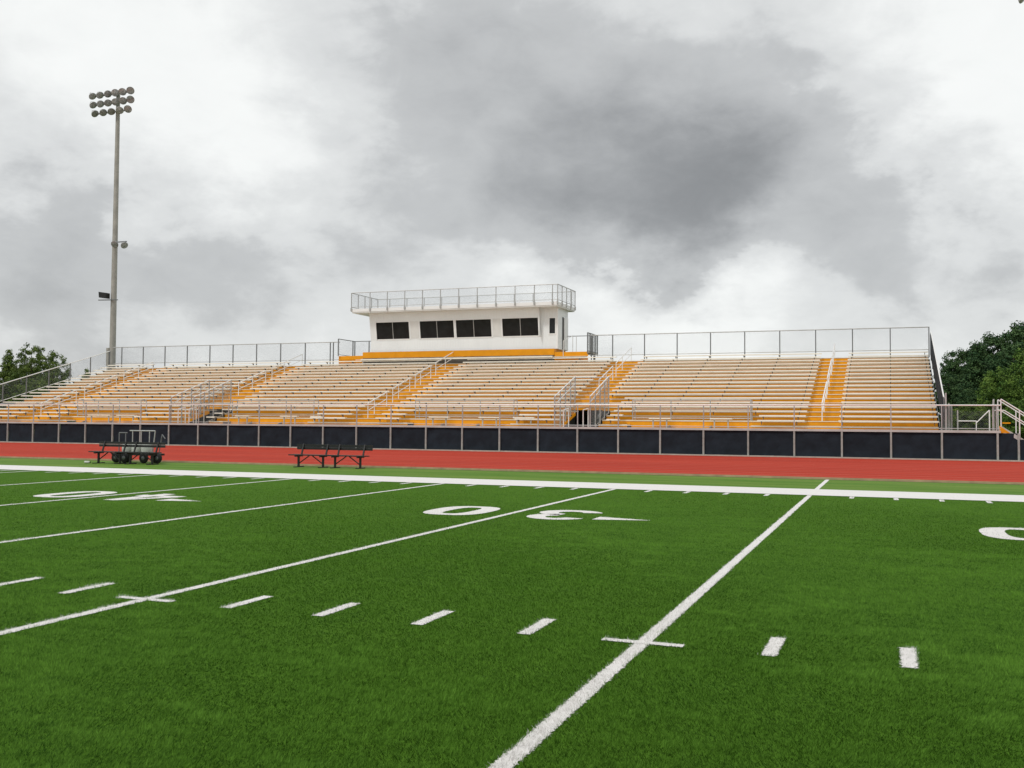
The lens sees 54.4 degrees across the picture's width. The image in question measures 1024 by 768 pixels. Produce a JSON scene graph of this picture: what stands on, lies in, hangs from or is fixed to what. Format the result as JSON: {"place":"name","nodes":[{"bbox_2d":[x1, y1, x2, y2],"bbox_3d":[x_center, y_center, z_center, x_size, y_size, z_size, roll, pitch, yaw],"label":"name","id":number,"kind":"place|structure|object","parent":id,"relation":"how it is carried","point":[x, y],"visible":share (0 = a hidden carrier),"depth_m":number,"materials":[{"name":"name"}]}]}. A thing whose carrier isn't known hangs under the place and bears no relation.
{"place":"outdoors","nodes":[
{"label":"outdoors","id":0,"kind":"place"},
{"bbox_2d":[0,351,109,406],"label":"end guard rail","id":1,"kind":"object","parent":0,"point":[48,374],"visible":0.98,"depth_m":74.16,"materials":[{"name":"metal"}]},
{"bbox_2d":[0,469,1023,767],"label":"turf field","id":2,"kind":"structure","parent":0,"point":[68,479],"depth_m":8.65,"materials":[{"name":"green plant"}]},
{"bbox_2d":[0,577,40,585],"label":"hash mark","id":3,"kind":"object","parent":2,"relation":"on","point":[16,581],"visible":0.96,"depth_m":9.98,"materials":[{"name":"white paint"}]},
{"bbox_2d":[34,491,116,496],"bbox_3d":[-9.332,2.344,21.362,1.156,0.037,1.830,0,-2,21],"label":"yard number","id":4,"kind":"object","parent":2,"relation":"on","point":[67,492],"visible":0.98,"depth_m":21.29,"materials":[{"name":"white paint"}]},
{"bbox_2d":[10,474,159,484],"bbox_3d":[-14.228,2.217,18.875,0.148,0.032,21.997,0,-2,21],"label":"yard line","id":5,"kind":"object","parent":2,"relation":"on","point":[83,479],"visible":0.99,"depth_m":26.49,"materials":[{"name":"white paint"}]},
{"bbox_2d":[60,582,115,593],"bbox_3d":[-4.069,1.941,9.568,0.168,0.037,0.674,0,-2,21],"label":"hash mark","id":6,"kind":"object","parent":2,"relation":"on","point":[85,587],"visible":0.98,"depth_m":9.55,"materials":[{"name":"white paint"}]},
{"bbox_2d":[0,479,286,505],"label":"yard line","id":7,"kind":"object","parent":2,"relation":"on","point":[131,493],"visible":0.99,"depth_m":21.61,"materials":[{"name":"white paint"}]},
{"bbox_2d":[105,493,186,499],"bbox_3d":[-7.721,2.334,20.750,1.144,0.036,1.750,-2,-3,49],"label":"yard number","id":8,"kind":"object","parent":2,"relation":"on","point":[144,496],"visible":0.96,"depth_m":20.64,"materials":[{"name":"white paint"}]},
{"bbox_2d":[116,595,175,601],"bbox_3d":[-3.312,1.926,9.002,0.654,0.037,0.166,0,-2,21],"label":"hash tick","id":9,"kind":"object","parent":2,"relation":"on","point":[151,599],"visible":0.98,"depth_m":8.99,"materials":[{"name":"white paint"}]},
{"bbox_2d":[157,498,191,500],"bbox_3d":[-6.579,2.309,19.917,0.950,0.039,0.500,0,-2,21],"label":"direction arrow","id":10,"kind":"object","parent":2,"relation":"on","point":[168,499],"visible":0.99,"depth_m":19.89,"materials":[{"name":"white paint"}]},
{"bbox_2d":[0,484,437,542],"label":"yard line","id":11,"kind":"object","parent":2,"relation":"on","point":[198,516],"visible":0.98,"depth_m":16.48,"materials":[{"name":"white paint"}]},
{"bbox_2d":[221,595,272,607],"bbox_3d":[-2.355,1.929,8.908,0.165,0.037,0.664,0,-2,21],"label":"hash mark","id":12,"kind":"object","parent":2,"relation":"on","point":[247,601],"visible":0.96,"depth_m":8.92,"materials":[{"name":"white paint"}]},
{"bbox_2d":[0,489,614,634],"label":"yard line","id":13,"kind":"object","parent":2,"relation":"on","point":[89,611],"visible":0.99,"depth_m":10.25,"materials":[{"name":"white paint"}]},
{"bbox_2d":[312,602,360,615],"bbox_3d":[-1.505,1.926,8.580,0.169,0.032,0.675,0,-2,21],"label":"hash mark","id":14,"kind":"object","parent":2,"relation":"on","point":[338,608],"visible":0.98,"depth_m":8.57,"materials":[{"name":"white paint"}]},
{"bbox_2d":[411,610,454,624],"bbox_3d":[-0.658,1.920,8.261,0.146,0.033,0.669,0,-2,21],"label":"hash mark","id":15,"kind":"object","parent":2,"relation":"on","point":[425,620],"visible":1,"depth_m":8.25,"materials":[{"name":"white paint"}]},
{"bbox_2d":[423,506,499,514],"bbox_3d":[-0.898,2.288,18.160,1.175,0.035,1.837,0,-2,21],"label":"yard number","id":16,"kind":"object","parent":2,"relation":"on","point":[439,511],"visible":0.97,"depth_m":18.10,"materials":[{"name":"white paint"}]},
{"bbox_2d":[0,465,1023,501],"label":"sideline","id":17,"kind":"object","parent":2,"relation":"on","point":[929,495],"visible":1,"depth_m":25.91,"materials":[{"name":"white paint"}]},
{"bbox_2d":[518,616,556,634],"bbox_3d":[0.199,1.914,7.938,0.157,0.033,0.676,0,-2,21],"label":"hash mark","id":18,"kind":"object","parent":2,"relation":"on","point":[537,625],"visible":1,"depth_m":7.92,"materials":[{"name":"white paint"}]},
{"bbox_2d":[526,509,600,519],"bbox_3d":[0.909,2.274,17.481,1.120,0.038,1.831,0,-2,21],"label":"yard number","id":19,"kind":"object","parent":2,"relation":"on","point":[548,513],"visible":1,"depth_m":17.48,"materials":[{"name":"white paint"}]},
{"bbox_2d":[595,517,649,520],"bbox_3d":[1.858,2.253,16.718,0.964,0.036,0.500,0,-2,21],"label":"direction arrow","id":20,"kind":"object","parent":2,"relation":"on","point":[603,518],"visible":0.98,"depth_m":16.69,"materials":[{"name":"white paint"}]},
{"bbox_2d":[601,636,685,647],"bbox_3d":[0.967,1.897,7.367,0.626,0.036,0.142,0,-2,21],"label":"hash tick","id":21,"kind":"object","parent":2,"relation":"on","point":[646,642],"visible":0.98,"depth_m":7.37,"materials":[{"name":"white paint"}]},
{"bbox_2d":[486,480,828,767],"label":"yard line","id":22,"kind":"object","parent":2,"relation":"on","point":[524,746],"visible":0.99,"depth_m":6.48,"materials":[{"name":"white paint"}]},
{"bbox_2d":[762,636,785,656],"bbox_3d":[1.907,1.903,7.283,0.154,0.031,0.686,0,-2,21],"label":"hash mark","id":23,"kind":"object","parent":2,"relation":"on","point":[772,647],"visible":1,"depth_m":7.27,"materials":[{"name":"white paint"}]},
{"bbox_2d":[898,646,919,668],"bbox_3d":[2.773,1.897,6.961,0.160,0.032,0.689,0,-2,21],"label":"hash mark","id":24,"kind":"object","parent":2,"relation":"on","point":[908,656],"visible":1,"depth_m":6.96,"materials":[{"name":"white paint"}]},
{"bbox_2d":[979,527,1023,539],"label":"yard number","id":25,"kind":"object","parent":2,"relation":"on","point":[997,532],"visible":1,"depth_m":15.08,"materials":[{"name":"white paint"}]},
{"bbox_2d":[0,442,1023,481],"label":"running track","id":26,"kind":"structure","parent":0,"point":[943,469],"depth_m":39.77,"materials":[{"name":"red rubber"}]},
{"bbox_2d":[17,448,981,469],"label":"lane line","id":27,"kind":"object","parent":26,"relation":"on","point":[567,460],"visible":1,"depth_m":40.78,"materials":[{"name":"paint"}]},
{"bbox_2d":[6,451,994,474],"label":"lane line","id":28,"kind":"object","parent":26,"relation":"on","point":[563,464],"visible":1,"depth_m":36.93,"materials":[{"name":"paint"}]},
{"bbox_2d":[7,455,1000,480],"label":"lane line","id":29,"kind":"object","parent":26,"relation":"on","point":[562,469],"depth_m":33.07,"materials":[{"name":"paint"}]},
{"bbox_2d":[15,447,999,468],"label":"lane line","id":30,"kind":"object","parent":26,"relation":"on","point":[531,458],"visible":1,"depth_m":41.94,"materials":[{"name":"paint"}]},
{"bbox_2d":[17,449,1005,471],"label":"lane line","id":31,"kind":"object","parent":26,"relation":"on","point":[600,462],"visible":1,"depth_m":38.69,"materials":[{"name":"paint"}]},
{"bbox_2d":[10,446,1013,467],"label":"lane line","id":32,"kind":"object","parent":26,"relation":"on","point":[582,458],"visible":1,"depth_m":43.13,"materials":[{"name":"paint"}]},
{"bbox_2d":[24,454,1004,478],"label":"lane line","id":33,"kind":"object","parent":26,"relation":"on","point":[556,467],"visible":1,"depth_m":33.95,"materials":[{"name":"paint"}]},
{"bbox_2d":[13,450,1023,473],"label":"lane line","id":34,"kind":"object","parent":26,"relation":"on","point":[583,463],"visible":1,"depth_m":37.95,"materials":[{"name":"paint"}]},
{"bbox_2d":[38,453,1002,476],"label":"lane line","id":35,"kind":"object","parent":26,"relation":"on","point":[542,465],"visible":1,"depth_m":35.41,"materials":[{"name":"paint"}]},
{"bbox_2d":[0,458,1023,494],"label":"sideline turf","id":36,"kind":"structure","parent":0,"point":[997,489],"depth_m":29.41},
{"bbox_2d":[88,441,165,464],"bbox_3d":[-13.878,2.469,35.837,3.000,0.807,0.604,0,-2,21],"label":"team bench","id":37,"kind":"object","parent":36,"relation":"on","point":[156,445],"visible":0.99,"depth_m":35.90,"materials":[{"name":"black metal"}]},
{"bbox_2d":[111,430,165,462],"bbox_3d":[-13.758,2.309,36.834,2.209,1.201,0.710,0,-2,21],"label":"equipment cart","id":38,"kind":"object","parent":36,"relation":"on","point":[143,458],"visible":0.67,"depth_m":36.67,"materials":[{"name":"white metal"}]},
{"bbox_2d":[288,443,372,468],"bbox_3d":[-6.231,2.459,34.060,3.000,0.807,0.604,0,-2,21],"label":"team bench","id":39,"kind":"object","parent":36,"relation":"on","point":[327,447],"visible":0.99,"depth_m":34.14,"materials":[{"name":"black metal"}]},
{"bbox_2d":[0,0,1023,420],"label":"sky","id":40,"kind":"structure","parent":0,"point":[673,166],"materials":[{"name":"grey"}]},
{"label":"gravel ground","id":41,"kind":"structure","parent":0,"visible":0},
{"bbox_2d":[170,380,231,425],"bbox_3d":[-18.521,1.773,62.528,1.706,4.127,6.545,0,-2,21],"label":"stairwell entry","id":42,"kind":"object","parent":41,"relation":"on","point":[203,418],"visible":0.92,"depth_m":61.40,"materials":[{"name":"metal"}]},
{"bbox_2d":[338,339,370,364],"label":"access platform","id":43,"kind":"structure","parent":41,"relation":"on","point":[349,358],"depth_m":72.17,"materials":[{"name":"metal"}]},
{"bbox_2d":[350,284,575,364],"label":"press box","id":44,"kind":"object","parent":41,"relation":"on","point":[529,328],"visible":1,"depth_m":68.76,"materials":[{"name":"white"}]},
{"bbox_2d":[375,321,410,339],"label":"window frame","id":45,"kind":"structure","parent":44,"relation":"in","point":[394,330],"depth_m":70.88,"materials":[{"name":"metal"}]},
{"bbox_2d":[419,320,454,338],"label":"window frame","id":46,"kind":"structure","parent":44,"relation":"in","point":[430,329],"depth_m":69.66,"materials":[{"name":"metal"}]},
{"bbox_2d":[455,318,492,337],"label":"window frame","id":47,"kind":"structure","parent":44,"relation":"in","point":[466,328],"depth_m":68.66,"materials":[{"name":"metal"}]},
{"bbox_2d":[501,317,538,336],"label":"window frame","id":48,"kind":"structure","parent":44,"relation":"in","point":[519,326],"depth_m":67.45,"materials":[{"name":"metal"}]},
{"bbox_2d":[548,317,555,334],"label":"window frame","id":49,"kind":"structure","parent":44,"relation":"in","point":[551,320],"depth_m":66.75,"materials":[{"name":"white metal"}]},
{"bbox_2d":[562,317,563,349],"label":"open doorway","id":50,"kind":"structure","parent":44,"relation":"in","point":[562,317],"depth_m":67.56,"materials":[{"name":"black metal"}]},
{"bbox_2d":[564,318,567,350],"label":"door","id":51,"kind":"structure","parent":44,"relation":"in","point":[565,319],"depth_m":68.20,"materials":[{"name":"metal"}]},
{"bbox_2d":[30,356,940,447],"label":"support frame","id":52,"kind":"object","parent":41,"relation":"on","point":[580,417],"visible":0.05,"depth_m":65.94,"materials":[{"name":"metal"}]},
{"bbox_2d":[0,364,155,421],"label":"bleacher section","id":53,"kind":"object","parent":52,"relation":"on","point":[17,412],"visible":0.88,"depth_m":72.45,"materials":[{"name":"metal"}]},
{"bbox_2d":[19,362,171,421],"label":"aisle stairs","id":54,"kind":"structure","parent":52,"relation":"on","point":[54,410],"depth_m":70.91,"materials":[{"name":"metal"}]},
{"bbox_2d":[34,362,291,422],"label":"bleacher section","id":55,"kind":"object","parent":52,"relation":"on","point":[163,387],"visible":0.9,"depth_m":69.26,"materials":[{"name":"metal"}]},
{"bbox_2d":[205,354,308,408],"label":"aisle stairs","id":56,"kind":"structure","parent":52,"relation":"on","point":[242,394],"depth_m":68.31,"materials":[{"name":"metal"}]},
{"bbox_2d":[206,359,442,424],"bbox_3d":[-12.061,0.377,65.276,10.800,4.538,14.004,0,-2,21],"label":"bleacher section","id":57,"kind":"object","parent":52,"relation":"on","point":[353,383],"visible":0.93,"depth_m":64.81,"materials":[{"name":"metal"}]},
{"bbox_2d":[113,342,338,367],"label":"guard rail","id":58,"kind":"object","parent":57,"relation":"on","point":[187,362],"visible":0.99,"depth_m":76.06,"materials":[{"name":"metal"}]},
{"bbox_2d":[361,356,552,364],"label":"bench","id":59,"kind":"object","parent":57,"relation":"on","point":[458,358],"visible":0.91,"depth_m":68.44,"materials":[{"name":"metal"}]},
{"bbox_2d":[348,352,468,424],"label":"aisle stairs","id":60,"kind":"structure","parent":52,"relation":"on","point":[399,397],"depth_m":62.41,"materials":[{"name":"metal"}]},
{"bbox_2d":[375,357,616,426],"bbox_3d":[-0.093,0.295,60.738,10.900,4.538,14.004,0,-2,21],"label":"bleacher section","id":61,"kind":"object","parent":52,"relation":"on","point":[533,382],"visible":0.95,"depth_m":60.27,"materials":[{"name":"metal"}]},
{"bbox_2d":[572,347,643,409],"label":"aisle stairs","id":62,"kind":"structure","parent":52,"relation":"on","point":[618,372],"depth_m":60.33,"materials":[{"name":"metal"}]},
{"bbox_2d":[598,353,821,428],"bbox_3d":[11.408,0.217,56.377,10.940,4.538,14.004,0,-2,21],"label":"bleacher section","id":63,"kind":"object","parent":52,"relation":"on","point":[787,380],"visible":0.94,"depth_m":55.62,"materials":[{"name":"metal"}]},
{"bbox_2d":[805,343,848,428],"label":"aisle stairs","id":64,"kind":"structure","parent":52,"relation":"on","point":[830,384],"depth_m":53.11,"materials":[{"name":"metal"}]},
{"bbox_2d":[838,351,938,429],"bbox_3d":[20.019,0.158,53.112,4.380,4.538,14.004,0,-2,21],"label":"bleacher section","id":65,"kind":"object","parent":52,"relation":"on","point":[880,380],"visible":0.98,"depth_m":51.80,"materials":[{"name":"metal"}]},
{"bbox_2d":[590,326,929,359],"bbox_3d":[14.826,-2.404,62.194,20.703,1.822,0.064,0,-2,21],"label":"guard rail","id":66,"kind":"object","parent":65,"relation":"on","point":[779,352],"visible":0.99,"depth_m":61.88,"materials":[{"name":"metal"}]},
{"bbox_2d":[554,332,597,361],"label":"access platform","id":67,"kind":"structure","parent":41,"relation":"on","point":[571,354],"depth_m":66.09,"materials":[{"name":"metal"}]},
{"bbox_2d":[554,376,608,426],"bbox_3d":[4.223,1.618,53.904,1.956,4.127,6.545,0,-2,21],"label":"stairwell entry","id":68,"kind":"object","parent":41,"relation":"on","point":[570,422],"visible":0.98,"depth_m":52.90,"materials":[{"name":"metal"}]},
{"label":"ground","id":69,"kind":"structure","parent":0,"visible":0},
{"bbox_2d":[0,379,7,407],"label":"broadleaf tree","id":70,"kind":"object","parent":69,"relation":"on","point":[3,394],"visible":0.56,"depth_m":107.12,"materials":[{"name":"green plant"}]},
{"bbox_2d":[0,349,18,407],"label":"broadleaf tree","id":71,"kind":"object","parent":69,"relation":"on","point":[7,364],"visible":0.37,"depth_m":111.69,"materials":[{"name":"green plant"}]},
{"bbox_2d":[4,342,51,401],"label":"broadleaf tree","id":72,"kind":"object","parent":69,"relation":"on","point":[25,369],"visible":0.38,"depth_m":108.51,"materials":[{"name":"green plant"}]},
{"bbox_2d":[8,377,49,423],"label":"broadleaf tree","id":73,"kind":"object","parent":69,"relation":"on","point":[22,390],"visible":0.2,"depth_m":103.37,"materials":[{"name":"green plant"}]},
{"bbox_2d":[30,350,72,388],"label":"broadleaf tree","id":74,"kind":"object","parent":69,"relation":"on","point":[53,375],"visible":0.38,"depth_m":108.19,"materials":[{"name":"green plant"}]},
{"bbox_2d":[89,87,134,436],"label":"light pole","id":75,"kind":"object","parent":69,"relation":"on","point":[117,101],"visible":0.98,"depth_m":86.98,"materials":[{"name":"metal"}]},
{"bbox_2d":[0,456,1023,484],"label":"track kerb","id":76,"kind":"structure","parent":69,"relation":"on","point":[872,479],"depth_m":31.90,"materials":[{"name":"stone"}]},
{"bbox_2d":[0,441,1023,461],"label":"concrete kerb","id":77,"kind":"structure","parent":69,"relation":"on","point":[586,452],"depth_m":49.50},
{"bbox_2d":[0,423,1023,459],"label":"windscreen fence","id":78,"kind":"object","parent":77,"relation":"on","point":[981,446],"visible":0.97,"depth_m":50.79,"materials":[{"name":"fabric"}]},
{"bbox_2d":[0,421,1000,432],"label":"front walkway","id":79,"kind":"structure","parent":78,"relation":"on","point":[773,429],"depth_m":51.09,"materials":[{"name":"metal"}]},
{"bbox_2d":[76,400,146,422],"bbox_3d":[-26.017,1.785,64.056,5.342,1.506,1.356,0,-2,21],"label":"wheelchair bay","id":80,"kind":"object","parent":79,"relation":"on","point":[94,419],"visible":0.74,"depth_m":64.34,"materials":[{"name":"orange paint"}]},
{"bbox_2d":[231,400,318,423],"bbox_3d":[-14.422,1.706,59.660,5.942,1.506,1.356,0,-2,21],"label":"wheelchair bay","id":81,"kind":"object","parent":79,"relation":"on","point":[302,421],"visible":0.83,"depth_m":59.78,"materials":[{"name":"orange paint"}]},
{"bbox_2d":[280,416,298,423],"bbox_3d":[-13.127,2.133,58.838,1.150,0.529,0.250,0,-2,21],"label":"companion bench","id":82,"kind":"object","parent":81,"relation":"on","point":[289,416],"visible":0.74,"depth_m":58.72,"materials":[{"name":"metal"}]},
{"bbox_2d":[414,400,517,425],"bbox_3d":[-2.734,1.627,55.228,6.142,1.506,1.356,0,-2,21],"label":"wheelchair bay","id":83,"kind":"object","parent":79,"relation":"on","point":[440,422],"visible":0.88,"depth_m":55.39,"materials":[{"name":"orange paint"}]},
{"bbox_2d":[429,416,449,424],"bbox_3d":[-4.034,2.071,55.390,1.200,0.529,0.250,0,-2,21],"label":"companion bench","id":84,"kind":"object","parent":83,"relation":"on","point":[432,417],"visible":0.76,"depth_m":55.33,"materials":[{"name":"metal"}]},
{"bbox_2d":[0,404,1000,430],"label":"front guard rail","id":85,"kind":"object","parent":79,"relation":"on","point":[499,424],"visible":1,"depth_m":51.38,"materials":[{"name":"metal"}]},
{"bbox_2d":[631,400,752,427],"bbox_3d":[9.056,1.546,50.758,6.222,1.506,1.356,0,-2,21],"label":"wheelchair bay","id":86,"kind":"object","parent":79,"relation":"on","point":[678,424],"visible":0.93,"depth_m":50.85,"materials":[{"name":"orange paint"}]},
{"bbox_2d":[649,418,670,427],"bbox_3d":[7.561,1.992,50.993,1.100,0.529,0.250,0,-2,21],"label":"companion bench","id":87,"kind":"object","parent":86,"relation":"on","point":[658,418],"visible":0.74,"depth_m":50.95,"materials":[{"name":"metal"}]},
{"bbox_2d":[710,418,732,427],"bbox_3d":[10.468,1.972,49.891,1.080,0.529,0.250,0,-2,21],"label":"companion bench","id":88,"kind":"object","parent":86,"relation":"on","point":[722,418],"visible":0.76,"depth_m":49.76,"materials":[{"name":"metal"}]},
{"bbox_2d":[930,332,944,429],"bbox_3d":[21.980,-0.402,51.639,0.087,5.894,14.360,0,-2,21],"label":"end guard rail","id":89,"kind":"object","parent":79,"relation":"attached to","point":[939,388],"visible":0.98,"depth_m":49.64,"materials":[{"name":"metal"}]},
{"bbox_2d":[945,393,994,430],"bbox_3d":[20.674,1.297,45.045,2.110,1.751,1.680,0,-2,21],"label":"platform rail","id":90,"kind":"object","parent":79,"relation":"on","point":[948,412],"visible":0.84,"depth_m":45.15,"materials":[{"name":"metal"}]},
{"bbox_2d":[23,458,1015,484],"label":"drain channel","id":91,"kind":"object","parent":69,"relation":"on","point":[560,472],"depth_m":31.72,"materials":[{"name":"metal"}]},
{"bbox_2d":[932,372,972,429],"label":"evergreen tree","id":92,"kind":"object","parent":69,"relation":"on","point":[953,391],"visible":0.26,"depth_m":88.90,"materials":[{"name":"green plant"}]},
{"bbox_2d":[939,347,967,413],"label":"evergreen tree","id":93,"kind":"object","parent":69,"relation":"on","point":[951,367],"visible":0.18,"depth_m":99.97,"materials":[{"name":"green plant"}]},
{"bbox_2d":[946,348,970,371],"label":"evergreen tree","id":94,"kind":"object","parent":69,"relation":"on","point":[966,352],"visible":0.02,"depth_m":101.48,"materials":[{"name":"green plant"}]},
{"bbox_2d":[942,402,999,429],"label":"broadleaf tree","id":95,"kind":"object","parent":69,"relation":"on","point":[962,409],"visible":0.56,"depth_m":75.63,"materials":[{"name":"green plant"}]},
{"bbox_2d":[952,387,996,427],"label":"evergreen tree","id":96,"kind":"object","parent":69,"relation":"on","point":[962,398],"visible":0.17,"depth_m":84.77,"materials":[{"name":"green plant"}]},
{"bbox_2d":[955,356,996,412],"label":"evergreen tree","id":97,"kind":"object","parent":69,"relation":"on","point":[974,367],"visible":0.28,"depth_m":93.94,"materials":[{"name":"green plant"}]},
{"bbox_2d":[961,340,995,378],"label":"evergreen tree","id":98,"kind":"object","parent":69,"relation":"on","point":[977,350],"visible":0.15,"depth_m":99.45,"materials":[{"name":"green plant"}]},
{"bbox_2d":[980,331,1015,440],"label":"evergreen tree","id":99,"kind":"object","parent":69,"relation":"on","point":[989,340],"visible":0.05,"depth_m":101.51,"materials":[{"name":"green plant"}]},
{"bbox_2d":[973,366,1023,432],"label":"broadleaf tree","id":100,"kind":"object","parent":69,"relation":"on","point":[992,389],"visible":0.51,"depth_m":78.65,"materials":[{"name":"green plant"}]},
{"bbox_2d":[982,340,1023,442],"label":"evergreen tree","id":101,"kind":"object","parent":69,"relation":"on","point":[1006,358],"visible":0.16,"depth_m":92.58,"materials":[{"name":"green plant"}]},
{"bbox_2d":[984,330,1023,353],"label":"evergreen tree","id":102,"kind":"object","parent":69,"relation":"on","point":[1021,338],"visible":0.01,"depth_m":103.35,"materials":[{"name":"green plant"}]},
{"bbox_2d":[994,399,1023,441],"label":"access stairs","id":103,"kind":"structure","parent":69,"relation":"on","point":[1002,429],"depth_m":43.84,"materials":[{"name":"metal"}]},
{"bbox_2d":[995,320,1023,434],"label":"evergreen tree","id":104,"kind":"object","parent":69,"relation":"on","point":[1016,331],"visible":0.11,"depth_m":100.08,"materials":[{"name":"green plant"}]},
{"bbox_2d":[999,399,1023,438],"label":"broadleaf tree","id":105,"kind":"object","parent":69,"relation":"on","point":[1017,405],"visible":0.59,"depth_m":73.02,"materials":[{"name":"green plant"}]},
{"bbox_2d":[1007,339,1023,404],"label":"broadleaf tree","id":106,"kind":"object","parent":69,"relation":"on","point":[1015,365],"visible":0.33,"depth_m":80.15,"materials":[{"name":"green plant"}]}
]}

